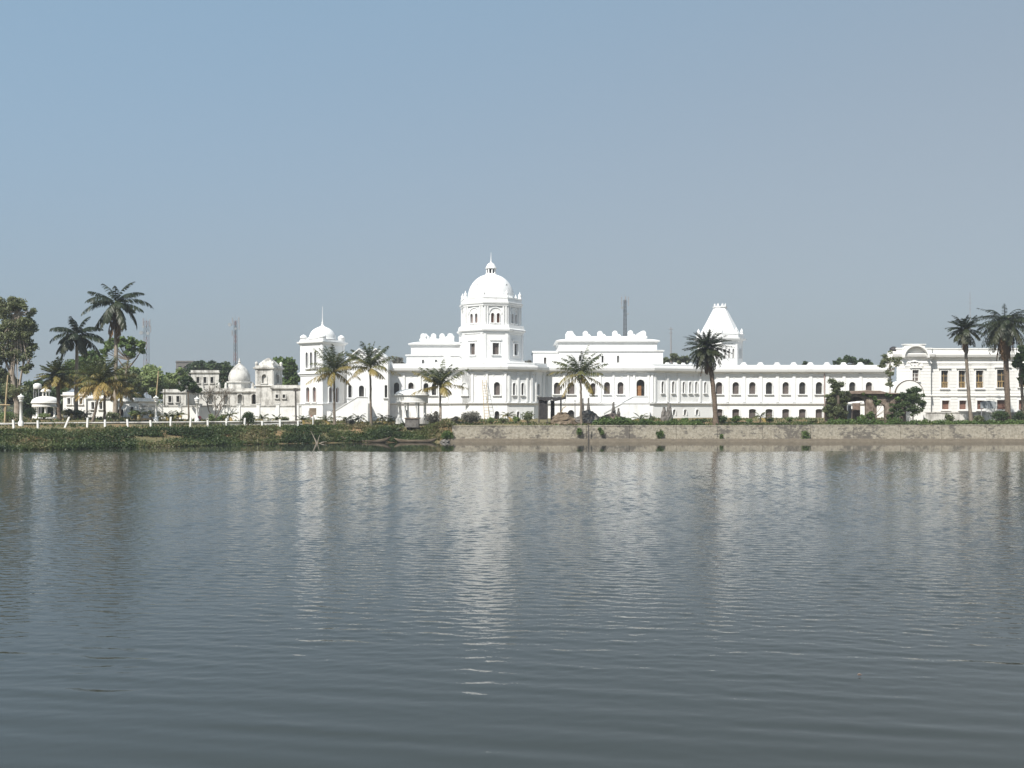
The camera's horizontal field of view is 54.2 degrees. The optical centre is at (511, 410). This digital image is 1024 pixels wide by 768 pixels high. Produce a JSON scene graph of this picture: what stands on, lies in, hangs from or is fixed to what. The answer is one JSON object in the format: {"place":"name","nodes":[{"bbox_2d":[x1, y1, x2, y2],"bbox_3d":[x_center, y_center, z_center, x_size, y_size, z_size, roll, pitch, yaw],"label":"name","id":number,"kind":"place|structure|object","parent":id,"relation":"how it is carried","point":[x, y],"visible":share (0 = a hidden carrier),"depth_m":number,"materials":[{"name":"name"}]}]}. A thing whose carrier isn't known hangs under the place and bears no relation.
{"place":"outdoors","nodes":[
{"label":"outdoors","id":0,"kind":"place"},
{"bbox_2d":[0,442,1023,767],"bbox_3d":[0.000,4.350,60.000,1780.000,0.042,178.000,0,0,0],"label":"water","id":1,"kind":"structure","parent":0,"point":[586,604],"depth_m":22.35,"materials":[{"name":"grey liquid"}]},
{"bbox_2d":[341,436,390,442],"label":"canoe","id":2,"kind":"object","parent":1,"relation":"on","point":[380,440],"visible":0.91,"depth_m":137.55,"materials":[{"name":"brown wood"}]},
{"bbox_2d":[0,413,1023,444],"bbox_3d":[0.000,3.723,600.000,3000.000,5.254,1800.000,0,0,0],"label":"ground","id":3,"kind":"structure","parent":0,"point":[140,437],"depth_m":140.25,"materials":[{"name":"plant"}]},
{"bbox_2d":[0,375,9,422],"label":"bamboo pole","id":4,"kind":"object","parent":3,"relation":"on","point":[5,404],"visible":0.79,"depth_m":131.91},
{"bbox_2d":[0,377,22,410],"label":"background tree","id":5,"kind":"object","parent":3,"relation":"on","point":[10,401],"visible":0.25,"depth_m":183.66,"materials":[{"name":"green plant"}]},
{"bbox_2d":[0,410,23,421],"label":"shrub","id":6,"kind":"object","parent":3,"relation":"on","point":[11,415],"visible":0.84,"depth_m":139.74,"materials":[{"name":"green plant"}]},
{"bbox_2d":[0,295,39,419],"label":"tall tree","id":7,"kind":"object","parent":3,"relation":"on","point":[17,329],"visible":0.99,"depth_m":145.44,"materials":[{"name":"green plant"}]},
{"bbox_2d":[18,394,23,425],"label":"lamp post","id":8,"kind":"object","parent":3,"relation":"on","point":[20,398],"visible":0.94,"depth_m":129.84,"materials":[{"name":"white paint"}]},
{"bbox_2d":[23,408,36,418],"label":"shrub","id":9,"kind":"object","parent":3,"relation":"on","point":[32,412],"visible":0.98,"depth_m":149.75,"materials":[{"name":"green plant"}]},
{"bbox_2d":[33,383,41,413],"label":"water tank","id":10,"kind":"object","parent":3,"relation":"on","point":[36,386],"visible":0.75,"depth_m":171.58,"materials":[{"name":"white paint"}]},
{"bbox_2d":[19,378,65,416],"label":"background tree","id":11,"kind":"object","parent":3,"relation":"on","point":[27,399],"visible":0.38,"depth_m":178.26,"materials":[{"name":"green plant"}]},
{"bbox_2d":[31,388,60,418],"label":"garden pavilion","id":12,"kind":"structure","parent":3,"relation":"on","point":[45,401],"depth_m":156.59,"materials":[{"name":"white paint"}]},
{"bbox_2d":[34,356,80,419],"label":"fan palm","id":13,"kind":"object","parent":3,"relation":"on","point":[57,380],"visible":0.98,"depth_m":145.58,"materials":[{"name":"green plant"}]},
{"bbox_2d":[49,316,104,418],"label":"royal palm","id":14,"kind":"object","parent":3,"relation":"on","point":[81,341],"visible":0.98,"depth_m":151.36,"materials":[{"name":"green plant"}]},
{"bbox_2d":[61,392,92,417],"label":"house","id":15,"kind":"structure","parent":3,"relation":"on","point":[68,399],"depth_m":176.00,"materials":[{"name":"white paint"}]},
{"bbox_2d":[0,399,162,412],"bbox_3d":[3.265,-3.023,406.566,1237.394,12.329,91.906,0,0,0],"label":"distant wood","id":16,"kind":"object","parent":3,"relation":"on","point":[9,408],"visible":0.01,"depth_m":381.13,"materials":[{"name":"green plant"}]},
{"bbox_2d":[65,349,102,390],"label":"background tree","id":17,"kind":"object","parent":3,"relation":"on","point":[91,354],"visible":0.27,"depth_m":184.67,"materials":[{"name":"green plant"}]},
{"bbox_2d":[69,356,133,421],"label":"coconut palm","id":18,"kind":"object","parent":3,"relation":"on","point":[99,387],"visible":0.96,"depth_m":139.43,"materials":[{"name":"green plant"}]},
{"bbox_2d":[74,355,138,421],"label":"coconut palm","id":19,"kind":"object","parent":3,"relation":"on","point":[103,361],"visible":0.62,"depth_m":141.79,"materials":[{"name":"green plant"}]},
{"bbox_2d":[86,395,127,417],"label":"garden house","id":20,"kind":"structure","parent":3,"relation":"on","point":[92,403],"depth_m":163.00,"materials":[{"name":"white paint"}]},
{"bbox_2d":[81,282,152,418],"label":"royal palm","id":21,"kind":"object","parent":3,"relation":"on","point":[113,315],"visible":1,"depth_m":149.35,"materials":[{"name":"green plant"}]},
{"bbox_2d":[98,371,144,417],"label":"coconut palm","id":22,"kind":"object","parent":3,"relation":"on","point":[129,388],"visible":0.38,"depth_m":151.97,"materials":[{"name":"green plant"}]},
{"bbox_2d":[99,336,145,397],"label":"broadleaf tree","id":23,"kind":"object","parent":3,"relation":"on","point":[130,343],"visible":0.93,"depth_m":167.66,"materials":[{"name":"green plant"}]},
{"bbox_2d":[111,370,141,393],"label":"background tree","id":24,"kind":"object","parent":3,"relation":"on","point":[140,382],"visible":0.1,"depth_m":181.61,"materials":[{"name":"green plant"}]},
{"bbox_2d":[111,398,157,417],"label":"shop house","id":25,"kind":"structure","parent":3,"relation":"on","point":[128,405],"depth_m":161.00,"materials":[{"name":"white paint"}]},
{"bbox_2d":[139,314,150,397],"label":"lattice mast","id":26,"kind":"object","parent":3,"relation":"on","point":[146,335],"visible":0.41,"depth_m":299.29,"materials":[{"name":"metal"}]},
{"bbox_2d":[2,417,298,427],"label":"bank fence","id":27,"kind":"object","parent":3,"relation":"on","point":[127,422],"visible":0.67,"depth_m":132.39,"materials":[{"name":"white paint"}]},
{"bbox_2d":[1,421,301,424],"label":"kerb wall","id":28,"kind":"structure","parent":3,"relation":"on","point":[238,422],"depth_m":141.43,"materials":[{"name":"white paint"}]},
{"bbox_2d":[135,363,168,399],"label":"background tree","id":29,"kind":"object","parent":3,"relation":"on","point":[149,374],"visible":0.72,"depth_m":188.51,"materials":[{"name":"green plant"}]},
{"bbox_2d":[163,367,187,388],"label":"background tree","id":30,"kind":"object","parent":3,"relation":"on","point":[173,380],"visible":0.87,"depth_m":194.01,"materials":[{"name":"green plant"}]},
{"bbox_2d":[161,389,198,406],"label":"pale house","id":31,"kind":"structure","parent":3,"relation":"on","point":[174,396],"depth_m":178.00,"materials":[{"name":"white paint"}]},
{"bbox_2d":[176,361,195,386],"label":"apartment block","id":32,"kind":"structure","parent":3,"relation":"on","point":[182,364],"depth_m":420.00,"materials":[{"name":"grey stone"}]},
{"bbox_2d":[177,375,202,418],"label":"young tree","id":33,"kind":"object","parent":3,"relation":"on","point":[191,384],"visible":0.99,"depth_m":152.69,"materials":[{"name":"green plant"}]},
{"bbox_2d":[183,359,233,374],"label":"background tree","id":34,"kind":"object","parent":3,"relation":"on","point":[205,365],"visible":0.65,"depth_m":257.42,"materials":[{"name":"green plant"}]},
{"bbox_2d":[189,370,228,387],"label":"house","id":35,"kind":"structure","parent":3,"relation":"on","point":[207,378],"depth_m":215.00,"materials":[{"name":"white paint"}]},
{"bbox_2d":[193,383,232,419],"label":"bare tree","id":36,"kind":"object","parent":3,"relation":"on","point":[225,394],"visible":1,"depth_m":155.11,"materials":[{"name":"grey plant"}]},
{"bbox_2d":[139,404,300,420],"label":"boundary wall","id":37,"kind":"structure","parent":3,"relation":"on","point":[258,410],"depth_m":156.00,"materials":[{"name":"beige paint"}]},
{"bbox_2d":[216,364,231,387],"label":"background tree","id":38,"kind":"object","parent":3,"relation":"on","point":[224,375],"visible":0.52,"depth_m":214.45,"materials":[{"name":"green plant"}]},
{"bbox_2d":[199,358,255,406],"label":"domed temple","id":39,"kind":"structure","parent":3,"relation":"on","point":[239,382],"depth_m":174.00,"materials":[{"name":"white paint"}]},
{"bbox_2d":[0,419,457,449],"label":"bank vegetation","id":40,"kind":"object","parent":3,"relation":"on","point":[185,432],"visible":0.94,"depth_m":128.45,"materials":[{"name":"green plant"}]},
{"bbox_2d":[228,314,239,365],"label":"lattice mast","id":41,"kind":"object","parent":3,"relation":"on","point":[235,340],"visible":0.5,"depth_m":299.76,"materials":[{"name":"metal"}]},
{"bbox_2d":[240,411,255,425],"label":"shrub","id":42,"kind":"object","parent":3,"relation":"on","point":[248,416],"visible":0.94,"depth_m":139.47,"materials":[{"name":"green plant"}]},
{"bbox_2d":[253,358,283,406],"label":"temple tower","id":43,"kind":"structure","parent":3,"relation":"on","point":[268,373],"depth_m":170.96,"materials":[{"name":"white paint"}]},
{"bbox_2d":[270,385,299,406],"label":"annex","id":44,"kind":"object","parent":3,"relation":"on","point":[283,394],"visible":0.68,"depth_m":170.00,"materials":[{"name":"white paint"}]},
{"bbox_2d":[273,356,299,384],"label":"background tree","id":45,"kind":"object","parent":3,"relation":"on","point":[290,373],"visible":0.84,"depth_m":203.82,"materials":[{"name":"green plant"}]},
{"bbox_2d":[305,344,360,424],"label":"coconut palm","id":46,"kind":"object","parent":3,"relation":"on","point":[335,365],"visible":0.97,"depth_m":145.48,"materials":[{"name":"green plant"}]},
{"bbox_2d":[342,341,400,425],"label":"coconut palm","id":47,"kind":"object","parent":3,"relation":"on","point":[370,362],"visible":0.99,"depth_m":145.79,"materials":[{"name":"green plant"}]},
{"bbox_2d":[377,426,391,437],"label":"shrub","id":48,"kind":"object","parent":3,"relation":"on","point":[384,431],"visible":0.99,"depth_m":139.51,"materials":[{"name":"green plant"}]},
{"bbox_2d":[394,389,429,423],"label":"garden pavilion","id":49,"kind":"structure","parent":3,"relation":"on","point":[404,397],"depth_m":148.15,"materials":[{"name":"white paint"}]},
{"bbox_2d":[404,418,420,426],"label":"brick pedestal","id":50,"kind":"object","parent":3,"relation":"on","point":[412,422],"visible":1,"depth_m":143.40,"materials":[{"name":"grey stone"}]},
{"bbox_2d":[394,438,436,442],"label":"canoe","id":51,"kind":"object","parent":3,"relation":"on","point":[415,441],"visible":0.96,"depth_m":138.04,"materials":[{"name":"brown wood"}]},
{"bbox_2d":[424,412,441,423],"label":"shrub","id":52,"kind":"object","parent":3,"relation":"on","point":[430,418],"visible":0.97,"depth_m":144.75,"materials":[{"name":"grey plant"}]},
{"bbox_2d":[410,359,468,420],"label":"coconut palm","id":53,"kind":"object","parent":3,"relation":"on","point":[441,382],"visible":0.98,"depth_m":146.78,"materials":[{"name":"green plant"}]},
{"bbox_2d":[440,430,453,439],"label":"shrub","id":54,"kind":"object","parent":3,"relation":"on","point":[446,434],"visible":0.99,"depth_m":139.18,"materials":[{"name":"green plant"}]},
{"bbox_2d":[460,410,480,424],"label":"shrub","id":55,"kind":"object","parent":3,"relation":"on","point":[470,416],"visible":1,"depth_m":145.28,"materials":[{"name":"grey plant"}]},
{"bbox_2d":[0,416,1003,434],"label":"dry grass","id":56,"kind":"structure","parent":3,"relation":"on","point":[25,419],"depth_m":145.48,"materials":[{"name":"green plant"}]},
{"bbox_2d":[520,411,534,423],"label":"shrub","id":57,"kind":"object","parent":3,"relation":"on","point":[527,416],"visible":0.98,"depth_m":145.75,"materials":[{"name":"green plant"}]},
{"bbox_2d":[537,395,565,422],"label":"tarpaulin shed","id":58,"kind":"structure","parent":3,"relation":"on","point":[543,408],"depth_m":148.97,"materials":[{"name":"metal"}]},
{"bbox_2d":[550,412,578,424],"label":"sand heap","id":59,"kind":"object","parent":3,"relation":"on","point":[559,418],"visible":0.87,"depth_m":144.23,"materials":[{"name":"sand"}]},
{"bbox_2d":[547,346,609,424],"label":"coconut palm","id":60,"kind":"object","parent":3,"relation":"on","point":[583,369],"visible":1,"depth_m":144.66,"materials":[{"name":"green plant"}]},
{"bbox_2d":[574,409,599,423],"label":"rubble mound","id":61,"kind":"object","parent":3,"relation":"on","point":[588,416],"visible":0.68,"depth_m":148.40,"materials":[{"name":"grey stone"}]},
{"bbox_2d":[297,261,894,421],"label":"palace","id":62,"kind":"structure","parent":3,"relation":"on","point":[638,377],"depth_m":167.09,"materials":[{"name":"paint"}]},
{"bbox_2d":[468,342,476,356],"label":"window","id":63,"kind":"structure","parent":62,"relation":"in","point":[473,346],"depth_m":166.05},
{"bbox_2d":[491,342,500,356],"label":"window","id":64,"kind":"structure","parent":62,"relation":"in","point":[495,345],"depth_m":165.24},
{"bbox_2d":[492,381,501,396],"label":"window","id":65,"kind":"structure","parent":62,"relation":"in","point":[497,386],"depth_m":162.32,"materials":[{"name":"paint"}]},
{"bbox_2d":[552,382,561,395],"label":"window","id":66,"kind":"structure","parent":62,"relation":"in","point":[556,392],"depth_m":167.51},
{"bbox_2d":[566,382,575,395],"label":"window","id":67,"kind":"structure","parent":62,"relation":"in","point":[570,392],"depth_m":167.47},
{"bbox_2d":[602,381,611,395],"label":"window","id":68,"kind":"structure","parent":62,"relation":"in","point":[606,384],"depth_m":167.43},
{"bbox_2d":[616,381,624,395],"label":"window","id":69,"kind":"structure","parent":62,"relation":"in","point":[620,385],"depth_m":167.39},
{"bbox_2d":[635,378,646,395],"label":"doorway","id":70,"kind":"structure","parent":62,"relation":"in","point":[639,384],"depth_m":167.31,"materials":[{"name":"wood"}]},
{"bbox_2d":[715,381,723,395],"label":"window","id":71,"kind":"structure","parent":62,"relation":"in","point":[719,387],"depth_m":172.32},
{"bbox_2d":[731,381,740,395],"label":"window","id":72,"kind":"structure","parent":62,"relation":"in","point":[735,388],"depth_m":172.32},
{"bbox_2d":[747,381,756,395],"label":"window","id":73,"kind":"structure","parent":62,"relation":"in","point":[751,386],"depth_m":172.32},
{"bbox_2d":[764,381,773,395],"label":"window","id":74,"kind":"structure","parent":62,"relation":"in","point":[768,386],"depth_m":172.32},
{"bbox_2d":[781,381,790,395],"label":"window","id":75,"kind":"structure","parent":62,"relation":"in","point":[784,387],"depth_m":171.99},
{"bbox_2d":[797,381,807,395],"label":"window","id":76,"kind":"structure","parent":62,"relation":"in","point":[801,386],"depth_m":172.32,"materials":[{"name":"paint"}]},
{"bbox_2d":[814,381,823,395],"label":"window","id":77,"kind":"structure","parent":62,"relation":"in","point":[818,387],"depth_m":172.32,"materials":[{"name":"paint"}]},
{"bbox_2d":[592,416,648,424],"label":"hedge","id":78,"kind":"object","parent":3,"relation":"on","point":[615,421],"visible":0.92,"depth_m":142.24,"materials":[{"name":"green plant"}]},
{"bbox_2d":[621,296,628,335],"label":"lattice mast","id":79,"kind":"object","parent":3,"relation":"on","point":[624,308],"visible":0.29,"depth_m":299.87,"materials":[{"name":"metal"}]},
{"bbox_2d":[647,418,702,424],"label":"hedge","id":80,"kind":"object","parent":3,"relation":"on","point":[673,422],"visible":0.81,"depth_m":142.53,"materials":[{"name":"green plant"}]},
{"bbox_2d":[663,353,689,363],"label":"background tree","id":81,"kind":"object","parent":3,"relation":"on","point":[675,358],"visible":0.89,"depth_m":268.87,"materials":[{"name":"green plant"}]},
{"bbox_2d":[682,329,732,424],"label":"date palm","id":82,"kind":"object","parent":3,"relation":"on","point":[704,354],"visible":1,"depth_m":142.41,"materials":[{"name":"green plant"}]},
{"bbox_2d":[448,424,1023,441],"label":"retaining wall","id":83,"kind":"structure","parent":3,"relation":"on","point":[777,433],"depth_m":139.85,"materials":[{"name":"concrete"}]},
{"bbox_2d":[732,421,827,424],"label":"hedge","id":84,"kind":"object","parent":3,"relation":"on","point":[778,423],"visible":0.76,"depth_m":142.01,"materials":[{"name":"green plant"}]},
{"bbox_2d":[832,355,873,364],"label":"background tree","id":85,"kind":"object","parent":3,"relation":"on","point":[847,359],"visible":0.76,"depth_m":259.51,"materials":[{"name":"green plant"}]},
{"bbox_2d":[852,403,859,420],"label":"brick pier","id":86,"kind":"structure","parent":3,"relation":"on","point":[855,410],"depth_m":154.40,"materials":[{"name":"brick"}]},
{"bbox_2d":[824,390,905,422],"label":"brick ruin","id":87,"kind":"object","parent":3,"relation":"on","point":[858,396],"visible":0.45,"depth_m":147.50,"materials":[{"name":"brick"}]},
{"bbox_2d":[821,381,837,419],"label":"creeper","id":88,"kind":"object","parent":87,"relation":"attached to","point":[829,406],"visible":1,"depth_m":147.39,"materials":[{"name":"green plant"}]},
{"bbox_2d":[827,378,850,418],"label":"creeper","id":89,"kind":"object","parent":87,"relation":"attached to","point":[839,411],"visible":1,"depth_m":146.73,"materials":[{"name":"green plant"}]},
{"bbox_2d":[857,392,901,419],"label":"creeper","id":90,"kind":"object","parent":87,"relation":"attached to","point":[871,414],"visible":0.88,"depth_m":147.07,"materials":[{"name":"green plant"}]},
{"bbox_2d":[877,350,901,392],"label":"sapling","id":91,"kind":"object","parent":87,"relation":"on","point":[887,360],"visible":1,"depth_m":148.81,"materials":[{"name":"green plant"}]},
{"bbox_2d":[826,417,924,424],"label":"hedge","id":92,"kind":"object","parent":3,"relation":"on","point":[842,421],"visible":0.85,"depth_m":142.11,"materials":[{"name":"green plant"}]},
{"bbox_2d":[889,386,926,419],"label":"tree","id":93,"kind":"object","parent":3,"relation":"on","point":[911,396],"visible":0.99,"depth_m":145.74,"materials":[{"name":"green plant"}]},
{"bbox_2d":[885,315,1023,420],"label":"mansion","id":94,"kind":"structure","parent":3,"relation":"on","point":[937,376],"depth_m":160.11,"materials":[{"name":"beige paint"}]},
{"bbox_2d":[910,367,921,382],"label":"window","id":95,"kind":"structure","parent":94,"relation":"in","point":[914,372],"depth_m":159.14,"materials":[{"name":"beige paint"}]},
{"bbox_2d":[939,367,950,390],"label":"window","id":96,"kind":"structure","parent":94,"relation":"in","point":[943,373],"depth_m":160.31,"materials":[{"name":"beige paint"}]},
{"bbox_2d":[941,400,950,411],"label":"window","id":97,"kind":"structure","parent":94,"relation":"in","point":[944,403],"depth_m":160.54,"materials":[{"name":"beige paint"}]},
{"bbox_2d":[956,367,966,390],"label":"window","id":98,"kind":"structure","parent":94,"relation":"in","point":[961,373],"depth_m":160.31,"materials":[{"name":"beige paint"}]},
{"bbox_2d":[958,400,967,411],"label":"window","id":99,"kind":"structure","parent":94,"relation":"in","point":[962,404],"depth_m":160.54,"materials":[{"name":"beige paint"}]},
{"bbox_2d":[973,367,986,390],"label":"window","id":100,"kind":"structure","parent":94,"relation":"in","point":[978,373],"depth_m":160.19,"materials":[{"name":"beige paint"}]},
{"bbox_2d":[996,399,1004,411],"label":"window","id":101,"kind":"structure","parent":94,"relation":"in","point":[1000,404],"depth_m":160.54,"materials":[{"name":"beige paint"}]},
{"bbox_2d":[994,366,1011,389],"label":"window","id":102,"kind":"structure","parent":94,"relation":"in","point":[999,372],"depth_m":160.41,"materials":[{"name":"beige paint"}]},
{"bbox_2d":[945,315,984,420],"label":"date palm","id":103,"kind":"object","parent":3,"relation":"on","point":[963,335],"visible":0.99,"depth_m":145.78,"materials":[{"name":"green plant"}]},
{"bbox_2d":[925,412,1015,421],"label":"garden wall","id":104,"kind":"structure","parent":3,"relation":"on","point":[933,416],"depth_m":154.40,"materials":[{"name":"white paint"}]},
{"bbox_2d":[921,418,1023,425],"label":"hedge","id":105,"kind":"object","parent":3,"relation":"on","point":[947,422],"visible":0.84,"depth_m":141.75,"materials":[{"name":"green plant"}]},
{"bbox_2d":[980,401,995,419],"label":"notice board","id":106,"kind":"object","parent":3,"relation":"on","point":[987,404],"visible":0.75,"depth_m":151.95,"materials":[{"name":"grey metal"}]},
{"bbox_2d":[969,305,1023,422],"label":"date palm","id":107,"kind":"object","parent":3,"relation":"on","point":[1004,327],"visible":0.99,"depth_m":146.37,"materials":[{"name":"green plant"}]},
{"bbox_2d":[988,409,1010,420],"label":"shrub","id":108,"kind":"object","parent":3,"relation":"on","point":[1002,414],"visible":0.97,"depth_m":146.41,"materials":[{"name":"green plant"}]},
{"bbox_2d":[1011,345,1023,415],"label":"background tree","id":109,"kind":"object","parent":3,"relation":"on","point":[1017,362],"visible":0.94,"depth_m":151.73,"materials":[{"name":"green plant"}]},
{"bbox_2d":[0,0,1023,402],"label":"sky","id":110,"kind":"structure","parent":0,"point":[843,177],"materials":[{"name":"blue"}]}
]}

